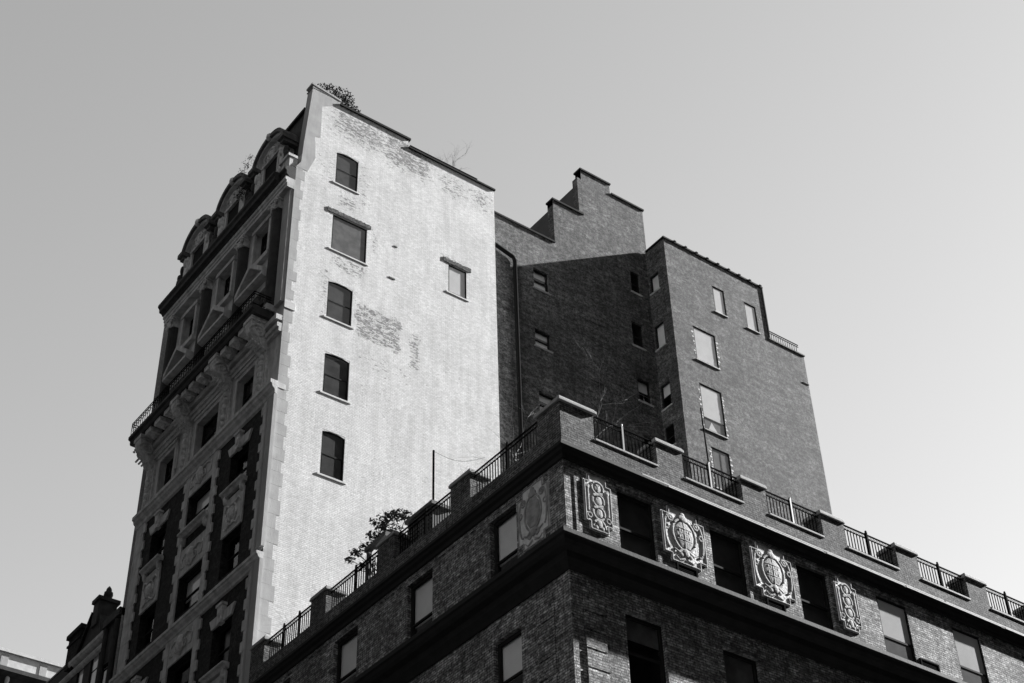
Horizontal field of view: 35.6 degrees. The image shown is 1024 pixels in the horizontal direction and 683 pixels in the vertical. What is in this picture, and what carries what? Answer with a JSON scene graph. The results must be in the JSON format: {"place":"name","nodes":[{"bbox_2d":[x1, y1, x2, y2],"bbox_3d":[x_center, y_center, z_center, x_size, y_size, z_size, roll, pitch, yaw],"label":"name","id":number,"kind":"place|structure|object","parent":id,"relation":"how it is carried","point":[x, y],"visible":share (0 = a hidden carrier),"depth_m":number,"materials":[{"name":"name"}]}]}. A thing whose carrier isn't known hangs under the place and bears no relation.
{"place":"outdoors","nodes":[
{"label":"outdoors","id":0,"kind":"place"},
{"bbox_2d":[0,0,1023,664],"label":"sky","id":1,"kind":"structure","parent":0,"point":[860,163],"materials":[{"name":"grey"}]},
{"bbox_2d":[494,168,831,526],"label":"brick tower building","id":2,"kind":"structure","parent":0,"point":[680,333],"depth_m":78.18,"materials":[{"name":"brick"}]},
{"bbox_2d":[533,269,547,291],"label":"window","id":3,"kind":"structure","parent":2,"relation":"in","point":[541,277],"depth_m":76.94,"materials":[{"name":"glass"}]},
{"bbox_2d":[535,330,549,349],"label":"window","id":4,"kind":"structure","parent":2,"relation":"in","point":[539,335],"depth_m":74.50,"materials":[{"name":"glass"}]},
{"bbox_2d":[539,393,552,406],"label":"window","id":5,"kind":"structure","parent":2,"relation":"in","point":[543,398],"depth_m":72.24,"materials":[{"name":"glass"}]},
{"bbox_2d":[581,291,602,326],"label":"blocked window","id":6,"kind":"structure","parent":2,"relation":"in","point":[590,304],"depth_m":77.77,"materials":[{"name":"brick"}]},
{"bbox_2d":[586,350,607,385],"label":"blocked window","id":7,"kind":"structure","parent":2,"relation":"in","point":[595,369],"depth_m":75.47,"materials":[{"name":"brick"}]},
{"bbox_2d":[630,273,638,292],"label":"window","id":8,"kind":"structure","parent":2,"relation":"in","point":[631,274],"depth_m":81.70,"materials":[{"name":"paint"}]},
{"bbox_2d":[632,323,642,347],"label":"window","id":9,"kind":"structure","parent":2,"relation":"in","point":[641,345],"depth_m":79.30,"materials":[{"name":"paint"}]},
{"bbox_2d":[638,380,649,403],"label":"window","id":10,"kind":"structure","parent":2,"relation":"in","point":[643,391],"depth_m":77.26,"materials":[{"name":"glass"}]},
{"bbox_2d":[650,272,658,292],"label":"window","id":11,"kind":"structure","parent":2,"relation":"in","point":[655,284],"depth_m":81.80,"materials":[{"name":"glass"}]},
{"bbox_2d":[655,322,665,348],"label":"window","id":12,"kind":"structure","parent":2,"relation":"in","point":[660,337],"depth_m":79.63,"materials":[{"name":"glass"}]},
{"bbox_2d":[661,382,671,408],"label":"window","id":13,"kind":"structure","parent":2,"relation":"in","point":[666,394],"depth_m":77.35,"materials":[{"name":"glass"}]},
{"bbox_2d":[666,424,674,442],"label":"window","id":14,"kind":"structure","parent":2,"relation":"in","point":[671,425],"depth_m":75.82,"materials":[{"name":"paint"}]},
{"bbox_2d":[693,326,718,367],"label":"window","id":15,"kind":"structure","parent":2,"relation":"in","point":[705,345],"depth_m":79.51,"materials":[{"name":"glass"}]},
{"bbox_2d":[699,383,726,436],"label":"window","id":16,"kind":"structure","parent":2,"relation":"in","point":[711,399],"depth_m":77.12,"materials":[{"name":"glass"}]},
{"bbox_2d":[712,286,726,315],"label":"window","id":17,"kind":"structure","parent":2,"relation":"in","point":[718,295],"depth_m":82.56,"materials":[{"name":"glass"}]},
{"bbox_2d":[711,447,731,488],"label":"window","id":18,"kind":"structure","parent":2,"relation":"in","point":[721,461],"depth_m":75.04,"materials":[{"name":"glass"}]},
{"bbox_2d":[744,302,758,331],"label":"window","id":19,"kind":"structure","parent":2,"relation":"in","point":[750,312],"depth_m":83.64,"materials":[{"name":"glass"}]},
{"bbox_3d":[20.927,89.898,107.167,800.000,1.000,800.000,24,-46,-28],"label":"ground","id":20,"kind":"structure","parent":0,"visible":0},
{"bbox_2d":[0,647,63,682],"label":"corner building","id":21,"kind":"structure","parent":20,"relation":"on","point":[17,667],"depth_m":93.96,"materials":[{"name":"concrete"}]},
{"bbox_2d":[46,586,124,682],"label":"gabled townhouse","id":22,"kind":"structure","parent":20,"relation":"on","point":[91,647],"depth_m":67.13,"materials":[{"name":"paint"}]},
{"bbox_2d":[77,668,83,682],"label":"window","id":23,"kind":"structure","parent":22,"relation":"in","point":[80,675],"depth_m":67.02,"materials":[{"name":"glass"}]},
{"bbox_2d":[89,654,98,682],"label":"window","id":24,"kind":"structure","parent":22,"relation":"in","point":[95,661],"depth_m":65.97,"materials":[{"name":"glass"}]},
{"bbox_2d":[102,666,107,682],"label":"window","id":25,"kind":"structure","parent":22,"relation":"in","point":[105,670],"depth_m":64.71,"materials":[{"name":"glass"}]},
{"bbox_2d":[109,82,499,682],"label":"ornate apartment building","id":26,"kind":"structure","parent":20,"relation":"on","point":[326,378],"depth_m":64.89,"materials":[{"name":"white paint"}]},
{"bbox_2d":[142,609,154,648],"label":"window","id":27,"kind":"structure","parent":26,"relation":"in","point":[145,635],"depth_m":62.98,"materials":[{"name":"paint"}]},
{"bbox_2d":[154,529,165,555],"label":"window","id":28,"kind":"structure","parent":26,"relation":"in","point":[158,537],"depth_m":65.47,"materials":[{"name":"glass"}]},
{"bbox_2d":[164,457,173,484],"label":"window","id":29,"kind":"structure","parent":26,"relation":"in","point":[167,478],"depth_m":67.78,"materials":[{"name":"paint"}]},
{"bbox_2d":[173,657,190,682],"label":"window","id":30,"kind":"structure","parent":26,"relation":"in","point":[187,661],"depth_m":58.72,"materials":[{"name":"paint"}]},
{"bbox_2d":[181,566,201,613],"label":"window","id":31,"kind":"structure","parent":26,"relation":"in","point":[193,581],"depth_m":60.79,"materials":[{"name":"glass"}]},
{"bbox_2d":[189,318,193,335],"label":"window","id":32,"kind":"structure","parent":26,"relation":"in","point":[191,325],"depth_m":72.40,"materials":[{"name":"glass"}]},
{"bbox_2d":[192,485,210,519],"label":"window","id":33,"kind":"structure","parent":26,"relation":"in","point":[203,500],"depth_m":63.30,"materials":[{"name":"glass"}]},
{"bbox_2d":[201,412,217,447],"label":"window","id":34,"kind":"structure","parent":26,"relation":"in","point":[204,440],"depth_m":65.58,"materials":[{"name":"glass"}]},
{"bbox_2d":[215,622,231,665],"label":"window","id":35,"kind":"structure","parent":26,"relation":"in","point":[227,639],"depth_m":56.45,"materials":[{"name":"glass"}]},
{"bbox_2d":[224,275,230,296],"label":"window","id":36,"kind":"structure","parent":26,"relation":"in","point":[226,284],"depth_m":70.46,"materials":[{"name":"glass"}]},
{"bbox_2d":[225,531,240,574],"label":"window","id":37,"kind":"structure","parent":26,"relation":"in","point":[236,536],"depth_m":58.85,"materials":[{"name":"paint"}]},
{"bbox_2d":[234,186,247,200],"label":"roof weed","id":38,"kind":"object","parent":26,"relation":"on","point":[241,193],"visible":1,"depth_m":71.32,"materials":[{"name":"black plant"}]},
{"bbox_2d":[235,448,248,478],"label":"window","id":39,"kind":"structure","parent":26,"relation":"in","point":[237,461],"depth_m":61.32,"materials":[{"name":"paint"}]},
{"bbox_2d":[238,154,253,174],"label":"roof weed","id":40,"kind":"object","parent":26,"relation":"on","point":[249,158],"visible":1,"depth_m":72.05,"materials":[{"name":"grey plant"}]},
{"bbox_2d":[242,375,253,406],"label":"window","id":41,"kind":"structure","parent":26,"relation":"in","point":[249,396],"depth_m":63.64,"materials":[{"name":"glass"}]},
{"bbox_2d":[260,232,267,255],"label":"window","id":42,"kind":"structure","parent":26,"relation":"in","point":[263,239],"depth_m":68.51,"materials":[{"name":"paint"}]},
{"bbox_2d":[320,431,344,480],"bbox_3d":[-6.822,4.327,60.374,1.020,2.060,0.058,24,-46,-28],"label":"window","id":43,"kind":"structure","parent":26,"relation":"in","point":[332,445],"depth_m":60.39,"materials":[{"name":"glass"}]},
{"bbox_2d":[322,353,348,400],"bbox_3d":[-6.944,1.400,62.747,1.150,2.020,0.058,24,-46,-28],"label":"window","id":44,"kind":"structure","parent":26,"relation":"in","point":[336,370],"depth_m":62.76,"materials":[{"name":"glass"}]},
{"bbox_2d":[317,83,360,111],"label":"roof bush","id":45,"kind":"object","parent":26,"relation":"on","point":[343,99],"visible":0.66,"depth_m":73.03,"materials":[{"name":"grey plant"}]},
{"bbox_2d":[326,281,351,325],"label":"window","id":46,"kind":"structure","parent":26,"relation":"in","point":[339,298],"depth_m":65.14,"materials":[{"name":"glass"}]},
{"bbox_2d":[335,153,357,191],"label":"window","id":47,"kind":"structure","parent":26,"relation":"in","point":[346,167],"depth_m":69.95,"materials":[{"name":"glass"}]},
{"bbox_2d":[331,215,366,262],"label":"window","id":48,"kind":"structure","parent":26,"relation":"in","point":[348,238],"depth_m":67.63,"materials":[{"name":"glass"}]},
{"bbox_2d":[426,144,468,169],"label":"bare tree","id":49,"kind":"object","parent":26,"relation":"on","point":[452,158],"visible":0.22,"depth_m":76.75,"materials":[{"name":"grey plant"}]},
{"bbox_2d":[448,264,465,298],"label":"window","id":50,"kind":"structure","parent":26,"relation":"in","point":[456,277],"depth_m":70.53,"materials":[{"name":"glass"}]},
{"bbox_2d":[248,395,1023,682],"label":"brick apartment building","id":51,"kind":"structure","parent":20,"relation":"on","point":[569,548],"depth_m":43.34,"materials":[{"name":"brick"}]},
{"bbox_2d":[269,604,309,636],"bbox_3d":[-6.553,9.646,52.014,3.008,2.558,1.533,5,-40,-8],"label":"terrace sapling","id":52,"kind":"object","parent":51,"relation":"on","point":[289,625],"visible":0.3,"depth_m":52.52,"materials":[{"name":"grey plant"}]},
{"bbox_2d":[336,629,357,682],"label":"window","id":53,"kind":"structure","parent":51,"relation":"in","point":[347,666],"depth_m":47.71,"materials":[{"name":"glass"}]},
{"bbox_2d":[364,531,390,580],"bbox_3d":[-3.553,7.108,48.653,1.560,2.060,1.200,24,-46,-28],"label":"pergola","id":54,"kind":"object","parent":51,"relation":"on","point":[369,548],"visible":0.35,"depth_m":48.86,"materials":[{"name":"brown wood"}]},
{"bbox_2d":[344,508,411,574],"bbox_3d":[-4.166,6.875,49.444,0.973,3.278,3.860,24,-46,-28],"label":"terrace shrub","id":55,"kind":"object","parent":51,"relation":"on","point":[384,523],"visible":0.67,"depth_m":49.94,"materials":[{"name":"black plant"}]},
{"bbox_2d":[410,572,432,637],"bbox_3d":[-2.434,7.633,44.817,0.130,2.230,1.280,24,-46,-28],"label":"window","id":56,"kind":"structure","parent":51,"relation":"in","point":[421,599],"depth_m":45.26,"materials":[{"name":"glass"}]},
{"bbox_2d":[404,499,450,545],"bbox_3d":[-2.490,6.025,47.421,0.760,2.120,1.460,24,-46,-28],"label":"roof cabinet","id":57,"kind":"object","parent":51,"relation":"on","point":[418,513],"visible":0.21,"depth_m":47.59,"materials":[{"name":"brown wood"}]},
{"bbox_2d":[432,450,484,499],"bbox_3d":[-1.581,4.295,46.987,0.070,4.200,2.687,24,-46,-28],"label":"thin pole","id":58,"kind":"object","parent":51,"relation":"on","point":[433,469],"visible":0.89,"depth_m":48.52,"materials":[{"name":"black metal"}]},
{"bbox_2d":[494,508,517,574],"bbox_3d":[-0.061,5.554,42.374,0.130,2.230,1.180,24,-46,-28],"label":"window","id":59,"kind":"structure","parent":51,"relation":"in","point":[506,549],"depth_m":42.80,"materials":[{"name":"glass"}]},
{"bbox_2d":[498,630,522,682],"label":"window","id":60,"kind":"structure","parent":51,"relation":"in","point":[511,669],"depth_m":40.56,"materials":[{"name":"glass"}]},
{"bbox_2d":[449,338,670,469],"bbox_3d":[1.546,3.326,46.561,6.185,5.016,4.407,-28,-46,28],"label":"climbing vine","id":61,"kind":"object","parent":51,"relation":"on","point":[593,426],"visible":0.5,"depth_m":46.57,"materials":[{"name":"grey plant"}]},
{"bbox_2d":[617,492,655,560],"bbox_3d":[3.201,5.062,41.903,1.280,2.230,0.130,24,-46,-28],"label":"window","id":62,"kind":"structure","parent":51,"relation":"in","point":[634,520],"depth_m":42.17,"materials":[{"name":"glass"}]},
{"bbox_2d":[625,614,665,682],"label":"window","id":63,"kind":"structure","parent":51,"relation":"in","point":[639,631],"depth_m":40.13,"materials":[{"name":"glass"}]},
{"bbox_2d":[700,408,708,468],"bbox_3d":[5.615,3.375,45.873,0.104,3.651,0.080,24,-46,-28],"label":"antenna mast","id":64,"kind":"object","parent":51,"relation":"on","point":[704,437],"visible":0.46,"depth_m":46.34,"materials":[{"name":"black metal"}]},
{"bbox_2d":[709,529,747,596],"bbox_3d":[5.840,6.250,43.456,1.280,2.230,0.130,24,-46,-28],"label":"window","id":65,"kind":"structure","parent":51,"relation":"in","point":[728,575],"depth_m":43.73,"materials":[{"name":"glass"}]},
{"bbox_2d":[723,650,757,682],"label":"window","id":66,"kind":"structure","parent":51,"relation":"in","point":[738,669],"depth_m":41.74,"materials":[{"name":"glass"}]},
{"bbox_2d":[796,565,833,630],"bbox_3d":[8.480,7.438,45.009,1.280,2.230,0.130,24,-46,-28],"label":"window","id":67,"kind":"structure","parent":51,"relation":"in","point":[815,611],"depth_m":45.29,"materials":[{"name":"glass"}]},
{"bbox_2d":[876,596,915,662],"bbox_3d":[11.184,8.569,46.496,1.280,2.230,0.058,24,-46,-28],"label":"window","id":68,"kind":"structure","parent":51,"relation":"in","point":[894,622],"depth_m":46.64,"materials":[{"name":"glass"}]},
{"bbox_2d":[951,627,988,682],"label":"window","id":69,"kind":"structure","parent":51,"relation":"in","point":[973,670],"depth_m":48.24,"materials":[{"name":"glass"}]}
]}

